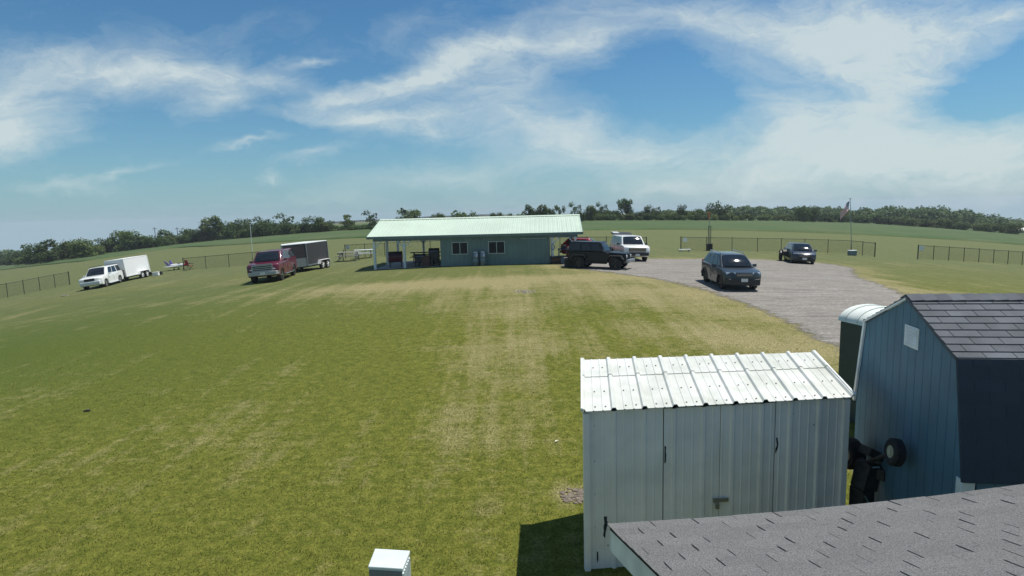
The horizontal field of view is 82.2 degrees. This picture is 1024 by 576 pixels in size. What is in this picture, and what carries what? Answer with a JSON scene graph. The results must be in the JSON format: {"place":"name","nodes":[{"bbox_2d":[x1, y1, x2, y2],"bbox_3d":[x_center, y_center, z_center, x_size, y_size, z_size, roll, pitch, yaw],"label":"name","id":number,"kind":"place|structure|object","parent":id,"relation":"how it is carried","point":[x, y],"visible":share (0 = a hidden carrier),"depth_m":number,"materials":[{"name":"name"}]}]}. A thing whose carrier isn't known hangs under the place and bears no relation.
{"place":"outdoors","nodes":[
{"label":"outdoors","id":0,"kind":"place"},
{"bbox_2d":[331,214,503,223],"bbox_3d":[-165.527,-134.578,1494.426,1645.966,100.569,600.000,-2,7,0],"label":"hills","id":1,"kind":"structure","parent":0,"point":[420,217],"depth_m":1470.40,"materials":[{"name":"green plant"}]},
{"bbox_2d":[0,213,1023,575],"bbox_3d":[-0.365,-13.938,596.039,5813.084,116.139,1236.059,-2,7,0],"label":"ground","id":2,"kind":"structure","parent":0,"point":[182,325],"depth_m":14.77,"materials":[{"name":"green plant"}]},
{"bbox_2d":[0,271,69,297],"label":"chain link fence","id":3,"kind":"object","parent":2,"relation":"on","point":[59,274],"visible":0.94,"depth_m":54.51,"materials":[{"name":"black metal"}]},
{"bbox_2d":[79,263,123,289],"bbox_3d":[-34.238,-0.993,48.910,2.093,1.722,4.434,-10,9,-11],"label":"suv","id":4,"kind":"object","parent":2,"relation":"on","point":[105,275],"visible":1,"depth_m":48.09,"materials":[{"name":"white paint"}]},
{"bbox_2d":[104,255,151,280],"bbox_3d":[-34.566,-1.751,53.022,2.140,1.990,6.065,-7,9,0],"label":"cargo trailer","id":5,"kind":"object","parent":2,"relation":"on","point":[134,266],"visible":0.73,"depth_m":52.48,"materials":[{"name":"metal"}]},
{"bbox_2d":[163,260,184,269],"bbox_3d":[-34.602,-2.309,60.054,1.969,0.947,2.571,-9,10,-44],"label":"model aeroplane","id":6,"kind":"object","parent":2,"relation":"on","point":[171,265],"visible":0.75,"depth_m":60.03,"materials":[{"name":"white paint"}]},
{"bbox_2d":[182,251,260,269],"bbox_3d":[-27.034,-2.495,55.576,10.729,2.176,0.717,0,8,15],"label":"chain link fence","id":7,"kind":"object","parent":2,"relation":"on","point":[221,263],"visible":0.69,"depth_m":55.35,"materials":[{"name":"black metal"}]},
{"bbox_2d":[247,248,296,282],"bbox_3d":[-15.606,-1.509,38.330,2.297,1.864,5.067,-6,8,-7],"label":"suv","id":8,"kind":"object","parent":2,"relation":"on","point":[279,263],"visible":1,"depth_m":37.08,"materials":[{"name":"red paint"}]},
{"bbox_2d":[281,240,330,269],"bbox_3d":[-15.752,-2.223,42.914,2.470,2.090,5.591,-2,8,12],"label":"cargo trailer","id":9,"kind":"object","parent":2,"relation":"on","point":[310,253],"visible":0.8,"depth_m":43.13,"materials":[{"name":"metal"}]},
{"bbox_2d":[335,252,360,260],"bbox_3d":[-14.099,-2.727,50.767,1.900,0.773,1.510,-1,7,4],"label":"picnic table","id":10,"kind":"object","parent":2,"relation":"on","point":[342,255],"visible":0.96,"depth_m":50.38,"materials":[{"name":"brown wood"}]},
{"bbox_2d":[368,549,410,575],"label":"utility pedestal","id":11,"kind":"object","parent":2,"relation":"on","point":[386,562],"visible":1,"depth_m":4.46,"materials":[{"name":"grey plastic"}]},
{"bbox_2d":[366,214,582,269],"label":"pavilion","id":12,"kind":"structure","parent":2,"relation":"on","point":[502,240],"depth_m":39.39,"materials":[{"name":"green metal"}]},
{"bbox_2d":[388,251,402,267],"bbox_3d":[-8.036,-1.972,40.519,1.000,1.082,0.950,-3,7,-10],"label":"grill","id":13,"kind":"object","parent":12,"relation":"on","point":[395,256],"visible":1,"depth_m":40.29,"materials":[{"name":"red metal"}]},
{"bbox_2d":[414,254,425,266],"bbox_3d":[-6.275,-1.903,40.098,0.720,0.848,0.545,-2,7,-3],"label":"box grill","id":14,"kind":"object","parent":12,"relation":"on","point":[418,258],"visible":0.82,"depth_m":39.87,"materials":[{"name":"black metal"}]},
{"bbox_2d":[422,256,430,266],"bbox_3d":[-5.833,-1.823,39.945,0.550,0.700,0.521,-2,7,0],"label":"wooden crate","id":15,"kind":"object","parent":12,"relation":"on","point":[426,261],"visible":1,"depth_m":39.70,"materials":[{"name":"brown wood"}]},
{"bbox_2d":[428,248,439,264],"bbox_3d":[-5.338,-2.145,40.268,0.720,1.186,0.545,-2,7,-3],"label":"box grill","id":16,"kind":"object","parent":12,"relation":"on","point":[434,253],"visible":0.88,"depth_m":40.04,"materials":[{"name":"black metal"}]},
{"bbox_2d":[451,242,467,254],"bbox_3d":[-3.489,-2.660,39.292,1.100,0.840,0.060,-1,7,3],"label":"window","id":17,"kind":"structure","parent":12,"relation":"in","point":[458,248],"depth_m":39.30,"materials":[{"name":"white glass"}]},
{"bbox_2d":[488,241,504,253],"bbox_3d":[-1.023,-2.707,39.151,1.120,0.840,0.060,-1,7,3],"label":"window","id":18,"kind":"structure","parent":12,"relation":"in","point":[494,247],"depth_m":39.16,"materials":[{"name":"white glass"}]},
{"bbox_2d":[519,239,548,263],"bbox_3d":[1.493,-2.366,39.044,1.950,1.800,0.026,-1,7,3],"label":"sliding door","id":19,"kind":"structure","parent":12,"relation":"in","point":[532,251],"depth_m":39.04,"materials":[{"name":"teal metal"}]},
{"bbox_2d":[472,251,478,265],"bbox_3d":[-2.406,-1.972,38.971,0.450,1.000,0.450,-2,7,0],"label":"barrel","id":20,"kind":"object","parent":2,"relation":"on","point":[475,255],"visible":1,"depth_m":38.80,"materials":[{"name":"plastic"}]},
{"bbox_2d":[480,251,485,265],"bbox_3d":[-1.927,-1.986,38.943,0.450,1.000,0.450,-2,7,0],"label":"barrel","id":21,"kind":"object","parent":2,"relation":"on","point":[482,258],"visible":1,"depth_m":38.77,"materials":[{"name":"plastic"}]},
{"bbox_2d":[344,236,646,257],"bbox_3d":[-1.896,-3.595,52.467,27.443,1.822,0.589,-1,7,7],"label":"chain link fence","id":22,"kind":"object","parent":2,"relation":"on","point":[437,246],"visible":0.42,"depth_m":53.08,"materials":[{"name":"black metal"}]},
{"bbox_2d":[559,487,582,503],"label":"dirt","id":23,"kind":"structure","parent":2,"relation":"on","point":[576,496],"depth_m":9.11,"materials":[{"name":"soil"}]},
{"bbox_2d":[560,237,609,253],"bbox_3d":[5.592,-3.140,44.668,3.740,1.472,1.898,1,8,12],"label":"parked car","id":24,"kind":"object","parent":2,"relation":"on","point":[567,242],"visible":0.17,"depth_m":44.22,"materials":[{"name":"red paint"}]},
{"bbox_2d":[707,212,712,250],"bbox_3d":[17.716,-5.063,52.604,0.460,3.434,0.420,-2,7,0],"label":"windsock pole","id":25,"kind":"object","parent":2,"relation":"on","point":[709,234],"visible":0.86,"depth_m":52.58,"materials":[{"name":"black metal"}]},
{"bbox_2d":[581,350,855,571],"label":"storage shed","id":26,"kind":"structure","parent":2,"relation":"on","point":[685,436],"depth_m":7.26,"materials":[{"name":"white paint"}]},
{"bbox_2d":[663,405,719,519],"bbox_3d":[2.216,2.418,7.241,0.705,1.960,0.036,-2,7,-5],"label":"door","id":27,"kind":"structure","parent":26,"relation":"in","point":[691,434],"depth_m":7.21,"materials":[{"name":"white paint"}]},
{"bbox_2d":[713,402,774,515],"bbox_3d":[2.878,2.396,7.281,0.775,1.960,0.064,-2,7,-5],"label":"door","id":28,"kind":"structure","parent":26,"relation":"in","point":[747,431],"depth_m":7.26,"materials":[{"name":"white paint"}]},
{"bbox_2d":[561,258,902,345],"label":"gravel lot","id":29,"kind":"structure","parent":2,"relation":"on","point":[817,299],"depth_m":26.73,"materials":[{"name":"grey gravel"}]},
{"bbox_2d":[551,256,560,263],"bbox_3d":[2.926,-1.842,38.968,0.620,0.530,0.700,-2,7,0],"label":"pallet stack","id":30,"kind":"object","parent":29,"relation":"on","point":[555,259],"visible":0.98,"depth_m":38.66,"materials":[{"name":"brown wood"}]},
{"bbox_2d":[564,257,574,266],"bbox_3d":[3.718,-1.625,36.882,0.900,0.570,0.640,-1,7,4],"label":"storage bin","id":31,"kind":"object","parent":29,"relation":"on","point":[568,263],"visible":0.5,"depth_m":36.61,"materials":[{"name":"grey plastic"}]},
{"bbox_2d":[566,241,634,269],"bbox_3d":[5.322,-2.029,35.834,4.104,1.619,1.760,3,9,27],"label":"off roader","id":32,"kind":"object","parent":29,"relation":"on","point":[581,254],"visible":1,"depth_m":35.36,"materials":[{"name":"black paint"}]},
{"bbox_2d":[570,243,579,249],"bbox_3d":[3.852,-2.527,35.806,0.655,0.414,0.069,3,9,27],"label":"side window","id":33,"kind":"structure","parent":32,"relation":"in","point":[573,246],"depth_m":35.80,"materials":[{"name":"black glass"}]},
{"bbox_2d":[610,232,649,260],"bbox_3d":[8.406,-3.046,42.433,2.178,1.876,5.238,0,8,-3],"label":"van","id":34,"kind":"object","parent":29,"relation":"on","point":[634,245],"visible":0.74,"depth_m":41.07,"materials":[{"name":"white paint"}]},
{"bbox_2d":[701,249,760,288],"bbox_3d":[10.205,-0.912,27.509,2.034,1.577,4.008,0,9,2],"label":"suv","id":35,"kind":"object","parent":29,"relation":"on","point":[723,269],"visible":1,"depth_m":26.52,"materials":[{"name":"grey paint"}]},
{"bbox_2d":[779,249,789,260],"bbox_3d":[20.118,-2.387,43.116,0.780,0.836,1.765,3,8,13],"label":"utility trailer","id":36,"kind":"object","parent":29,"relation":"on","point":[782,252],"visible":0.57,"depth_m":43.15,"materials":[{"name":"black metal"}]},
{"bbox_2d":[783,242,816,263],"bbox_3d":[20.846,-2.561,42.560,1.969,1.372,3.779,4,8,14],"label":"hatchback","id":37,"kind":"object","parent":29,"relation":"on","point":[798,251],"visible":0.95,"depth_m":41.40,"materials":[{"name":"grey paint"}]},
{"bbox_2d":[680,236,875,256],"bbox_3d":[23.142,-3.613,52.006,16.275,2.336,3.248,-2,7,0],"label":"chain link fence","id":38,"kind":"object","parent":2,"relation":"on","point":[775,244],"visible":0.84,"depth_m":52.46,"materials":[{"name":"black metal"}]},
{"bbox_2d":[607,484,1023,575],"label":"shingled outbuilding","id":39,"kind":"structure","parent":2,"relation":"on","point":[975,533],"depth_m":3.49,"materials":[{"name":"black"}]},
{"bbox_2d":[850,198,851,249],"bbox_3d":[30.166,-5.473,52.206,0.140,5.042,0.140,-6,7,1],"label":"flagpole","id":40,"kind":"object","parent":2,"relation":"on","point":[850,220],"visible":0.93,"depth_m":52.12,"materials":[{"name":"metal"}]},
{"bbox_2d":[840,201,849,219],"bbox_3d":[29.549,-6.858,52.031,0.713,1.686,0.206,-2,7,0],"label":"flag","id":41,"kind":"object","parent":40,"relation":"attached to","point":[844,211],"visible":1,"depth_m":52.03,"materials":[{"name":"multicoloured fabric"}]},
{"bbox_2d":[838,304,886,422],"bbox_3d":[7.363,1.535,11.611,1.183,2.325,1.200,-3,7,-12],"label":"portable toilet","id":42,"kind":"object","parent":2,"relation":"on","point":[851,318],"visible":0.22,"depth_m":11.74,"materials":[{"name":"green plastic"}]},
{"bbox_2d":[847,437,906,504],"bbox_3d":[4.513,2.335,7.274,0.410,1.420,1.446,-1,7,3],"label":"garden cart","id":43,"kind":"object","parent":2,"relation":"on","point":[868,475],"visible":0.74,"depth_m":7.34,"materials":[{"name":"metal"}]},
{"bbox_2d":[852,293,1023,501],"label":"gambrel barn","id":44,"kind":"structure","parent":2,"relation":"on","point":[938,390],"depth_m":6.21,"materials":[{"name":"blue"}]},
{"bbox_2d":[917,244,1023,263],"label":"chain link fence","id":45,"kind":"object","parent":2,"relation":"on","point":[1008,254],"visible":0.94,"depth_m":52.16,"materials":[{"name":"black metal"}]},
{"bbox_2d":[0,217,1023,269],"bbox_3d":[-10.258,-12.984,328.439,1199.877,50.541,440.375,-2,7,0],"label":"field","id":46,"kind":"structure","parent":0,"point":[854,228],"depth_m":154.13,"materials":[{"name":"green plant"}]},
{"bbox_2d":[0,249,13,264],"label":"tree","id":47,"kind":"object","parent":46,"relation":"on","point":[4,251],"visible":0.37,"depth_m":321.57,"materials":[{"name":"green plant"}]},
{"bbox_2d":[4,249,23,264],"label":"tree","id":48,"kind":"object","parent":46,"relation":"on","point":[10,257],"visible":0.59,"depth_m":258.86,"materials":[{"name":"green plant"}]},
{"bbox_2d":[12,257,27,264],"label":"tree","id":49,"kind":"object","parent":46,"relation":"on","point":[20,260],"visible":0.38,"depth_m":212.06,"materials":[{"name":"green plant"}]},
{"bbox_2d":[19,243,45,264],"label":"tree","id":50,"kind":"object","parent":46,"relation":"on","point":[28,254],"visible":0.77,"depth_m":200.95,"materials":[{"name":"green plant"}]},
{"bbox_2d":[32,239,60,263],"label":"tree","id":51,"kind":"object","parent":46,"relation":"on","point":[41,252],"visible":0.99,"depth_m":185.56,"materials":[{"name":"green plant"}]},
{"bbox_2d":[56,237,84,260],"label":"tree","id":52,"kind":"object","parent":46,"relation":"on","point":[64,249],"visible":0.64,"depth_m":192.34,"materials":[{"name":"green plant"}]},
{"bbox_2d":[68,239,97,257],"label":"tree","id":53,"kind":"object","parent":46,"relation":"on","point":[83,248],"visible":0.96,"depth_m":185.04,"materials":[{"name":"green plant"}]},
{"bbox_2d":[91,245,105,254],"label":"tree","id":54,"kind":"object","parent":46,"relation":"on","point":[95,249],"visible":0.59,"depth_m":195.84,"materials":[{"name":"green plant"}]},
{"bbox_2d":[94,237,114,252],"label":"tree","id":55,"kind":"object","parent":46,"relation":"on","point":[102,243],"visible":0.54,"depth_m":219.12,"materials":[{"name":"green plant"}]},
{"bbox_2d":[104,230,131,251],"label":"tree","id":56,"kind":"object","parent":46,"relation":"on","point":[113,240],"visible":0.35,"depth_m":219.23,"materials":[{"name":"green plant"}]},
{"bbox_2d":[118,229,145,250],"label":"tree","id":57,"kind":"object","parent":46,"relation":"on","point":[129,240],"visible":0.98,"depth_m":210.13,"materials":[{"name":"green plant"}]},
{"bbox_2d":[138,235,153,248],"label":"tree","id":58,"kind":"object","parent":46,"relation":"on","point":[142,244],"visible":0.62,"depth_m":212.34,"materials":[{"name":"green plant"}]},
{"bbox_2d":[144,235,161,246],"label":"tree","id":59,"kind":"object","parent":46,"relation":"on","point":[155,241],"visible":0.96,"depth_m":211.76,"materials":[{"name":"green plant"}]},
{"bbox_2d":[156,229,172,236],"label":"tree","id":60,"kind":"object","parent":46,"relation":"on","point":[161,233],"visible":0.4,"depth_m":233.54,"materials":[{"name":"green plant"}]},
{"bbox_2d":[179,234,193,243],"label":"bush","id":61,"kind":"object","parent":46,"relation":"on","point":[184,240],"visible":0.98,"depth_m":221.72,"materials":[{"name":"green plant"}]},
{"bbox_2d":[178,228,194,241],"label":"tree","id":62,"kind":"object","parent":46,"relation":"on","point":[185,232],"visible":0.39,"depth_m":230.07,"materials":[{"name":"green plant"}]},
{"bbox_2d":[188,228,207,241],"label":"tree","id":63,"kind":"object","parent":46,"relation":"on","point":[194,236],"visible":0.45,"depth_m":223.43,"materials":[{"name":"green plant"}]},
{"bbox_2d":[195,217,213,240],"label":"tree","id":64,"kind":"object","parent":46,"relation":"on","point":[203,228],"visible":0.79,"depth_m":222.47,"materials":[{"name":"green plant"}]},
{"bbox_2d":[208,215,225,239],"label":"tree","id":65,"kind":"object","parent":46,"relation":"on","point":[216,224],"visible":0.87,"depth_m":221.68,"materials":[{"name":"green plant"}]},
{"bbox_2d":[221,221,237,239],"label":"tree","id":66,"kind":"object","parent":46,"relation":"on","point":[229,230],"visible":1,"depth_m":209.02,"materials":[{"name":"green plant"}]},
{"bbox_2d":[234,218,251,236],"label":"tree","id":67,"kind":"object","parent":46,"relation":"on","point":[240,225],"visible":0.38,"depth_m":227.77,"materials":[{"name":"green plant"}]},
{"bbox_2d":[250,221,271,236],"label":"tree","id":68,"kind":"object","parent":46,"relation":"on","point":[258,227],"visible":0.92,"depth_m":206.98,"materials":[{"name":"green plant"}]},
{"bbox_2d":[266,224,280,235],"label":"bush","id":69,"kind":"object","parent":46,"relation":"on","point":[273,230],"visible":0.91,"depth_m":207.02,"materials":[{"name":"green plant"}]},
{"bbox_2d":[272,213,293,227],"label":"tree","id":70,"kind":"object","parent":46,"relation":"on","point":[284,220],"visible":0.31,"depth_m":210.68,"materials":[{"name":"green plant"}]},
{"bbox_2d":[278,222,294,234],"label":"tree","id":71,"kind":"object","parent":46,"relation":"on","point":[288,226],"visible":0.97,"depth_m":202.80,"materials":[{"name":"green plant"}]},
{"bbox_2d":[311,216,326,231],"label":"tree","id":72,"kind":"object","parent":46,"relation":"on","point":[317,220],"visible":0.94,"depth_m":197.17,"materials":[{"name":"green plant"}]},
{"bbox_2d":[316,220,336,230],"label":"tree","id":73,"kind":"object","parent":46,"relation":"on","point":[326,226],"visible":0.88,"depth_m":197.99,"materials":[{"name":"green plant"}]},
{"bbox_2d":[361,210,376,227],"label":"tree","id":74,"kind":"object","parent":46,"relation":"on","point":[370,219],"visible":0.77,"depth_m":193.95,"materials":[{"name":"green plant"}]},
{"bbox_2d":[396,209,420,218],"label":"tree","id":75,"kind":"object","parent":46,"relation":"on","point":[416,213],"visible":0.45,"depth_m":224.28,"materials":[{"name":"green plant"}]},
{"bbox_2d":[451,210,477,216],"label":"tree","id":76,"kind":"object","parent":46,"relation":"on","point":[457,214],"visible":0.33,"depth_m":188.11,"materials":[{"name":"green plant"}]},
{"bbox_2d":[522,204,533,215],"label":"tree","id":77,"kind":"object","parent":46,"relation":"on","point":[528,210],"visible":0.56,"depth_m":180.74,"materials":[{"name":"green plant"}]},
{"bbox_2d":[569,201,581,215],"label":"tree","id":78,"kind":"object","parent":46,"relation":"on","point":[574,208],"visible":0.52,"depth_m":196.68,"materials":[{"name":"green plant"}]},
{"bbox_2d":[584,205,596,219],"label":"tree","id":79,"kind":"object","parent":46,"relation":"on","point":[590,214],"visible":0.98,"depth_m":215.00,"materials":[{"name":"green plant"}]},
{"bbox_2d":[616,198,629,213],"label":"tree","id":80,"kind":"object","parent":46,"relation":"on","point":[622,205],"visible":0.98,"depth_m":222.72,"materials":[{"name":"green plant"}]},
{"bbox_2d":[623,199,633,219],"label":"tree","id":81,"kind":"object","parent":46,"relation":"on","point":[627,209],"visible":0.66,"depth_m":223.51,"materials":[{"name":"green plant"}]},
{"bbox_2d":[642,213,655,219],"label":"bush","id":82,"kind":"object","parent":46,"relation":"on","point":[647,216],"visible":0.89,"depth_m":213.04,"materials":[{"name":"green plant"}]},
{"bbox_2d":[676,205,686,215],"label":"tree","id":83,"kind":"object","parent":46,"relation":"on","point":[680,210],"visible":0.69,"depth_m":241.56,"materials":[{"name":"green plant"}]},
{"bbox_2d":[705,200,720,215],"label":"tree","id":84,"kind":"object","parent":46,"relation":"on","point":[712,206],"visible":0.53,"depth_m":238.00,"materials":[{"name":"green plant"}]},
{"bbox_2d":[712,204,731,218],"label":"tree","id":85,"kind":"object","parent":46,"relation":"on","point":[720,211],"visible":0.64,"depth_m":240.84,"materials":[{"name":"green plant"}]},
{"bbox_2d":[723,212,739,220],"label":"tree","id":86,"kind":"object","parent":46,"relation":"on","point":[729,216],"visible":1,"depth_m":231.14,"materials":[{"name":"green plant"}]},
{"bbox_2d":[738,213,754,220],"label":"tree","id":87,"kind":"object","parent":46,"relation":"on","point":[746,216],"visible":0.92,"depth_m":242.49,"materials":[{"name":"green plant"}]},
{"bbox_2d":[755,213,772,220],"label":"tree","id":88,"kind":"object","parent":46,"relation":"on","point":[760,217],"visible":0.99,"depth_m":251.53,"materials":[{"name":"green plant"}]},
{"bbox_2d":[770,214,790,220],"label":"tree","id":89,"kind":"object","parent":46,"relation":"on","point":[780,217],"visible":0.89,"depth_m":266.16,"materials":[{"name":"green plant"}]},
{"bbox_2d":[795,206,812,221],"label":"tree","id":90,"kind":"object","parent":46,"relation":"on","point":[804,216],"visible":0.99,"depth_m":258.37,"materials":[{"name":"green plant"}]},
{"bbox_2d":[807,205,820,221],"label":"tree","id":91,"kind":"object","parent":46,"relation":"on","point":[816,213],"visible":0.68,"depth_m":270.31,"materials":[{"name":"green plant"}]},
{"bbox_2d":[816,212,837,221],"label":"tree","id":92,"kind":"object","parent":46,"relation":"on","point":[827,217],"visible":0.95,"depth_m":282.55,"materials":[{"name":"green plant"}]},
{"bbox_2d":[833,212,849,222],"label":"tree","id":93,"kind":"object","parent":46,"relation":"on","point":[837,217],"visible":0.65,"depth_m":287.52,"materials":[{"name":"green plant"}]},
{"bbox_2d":[661,205,1023,229],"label":"woods","id":94,"kind":"object","parent":46,"relation":"on","point":[934,213],"visible":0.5,"depth_m":350.57,"materials":[{"name":"green plant"}]},
{"bbox_2d":[852,214,875,223],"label":"tree","id":95,"kind":"object","parent":46,"relation":"on","point":[860,219],"visible":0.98,"depth_m":295.12,"materials":[{"name":"green plant"}]},
{"bbox_2d":[871,213,883,223],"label":"tree","id":96,"kind":"object","parent":46,"relation":"on","point":[876,219],"visible":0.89,"depth_m":297.58,"materials":[{"name":"green plant"}]},
{"bbox_2d":[882,216,896,224],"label":"tree","id":97,"kind":"object","parent":46,"relation":"on","point":[887,221],"visible":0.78,"depth_m":292.40,"materials":[{"name":"green plant"}]},
{"bbox_2d":[892,215,910,225],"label":"tree","id":98,"kind":"object","parent":46,"relation":"on","point":[898,221],"visible":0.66,"depth_m":286.44,"materials":[{"name":"green plant"}]},
{"bbox_2d":[902,218,923,226],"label":"tree","id":99,"kind":"object","parent":46,"relation":"on","point":[914,222],"visible":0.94,"depth_m":274.57,"materials":[{"name":"green plant"}]},
{"bbox_2d":[916,218,939,227],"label":"tree","id":100,"kind":"object","parent":46,"relation":"on","point":[929,223],"visible":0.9,"depth_m":274.40,"materials":[{"name":"green plant"}]},
{"bbox_2d":[934,218,945,227],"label":"tree","id":101,"kind":"object","parent":46,"relation":"on","point":[941,223],"visible":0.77,"depth_m":275.36,"materials":[{"name":"green plant"}]},
{"bbox_2d":[942,218,962,228],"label":"tree","id":102,"kind":"object","parent":46,"relation":"on","point":[949,224],"visible":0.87,"depth_m":268.02,"materials":[{"name":"green plant"}]},
{"bbox_2d":[952,221,972,229],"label":"tree","id":103,"kind":"object","parent":46,"relation":"on","point":[962,226],"visible":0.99,"depth_m":260.26,"materials":[{"name":"green plant"}]},
{"bbox_2d":[971,222,986,230],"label":"tree","id":104,"kind":"object","parent":46,"relation":"on","point":[978,227],"visible":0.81,"depth_m":259.37,"materials":[{"name":"green plant"}]},
{"bbox_2d":[983,223,1001,231],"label":"tree","id":105,"kind":"object","parent":46,"relation":"on","point":[990,227],"visible":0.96,"depth_m":253.65,"materials":[{"name":"green plant"}]},
{"bbox_2d":[1005,222,1023,233],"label":"tree","id":106,"kind":"object","parent":46,"relation":"on","point":[1014,228],"visible":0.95,"depth_m":245.40,"materials":[{"name":"green plant"}]},
{"bbox_2d":[0,0,1023,253],"label":"sky","id":107,"kind":"structure","parent":0,"point":[142,116],"materials":[{"name":"blue"}]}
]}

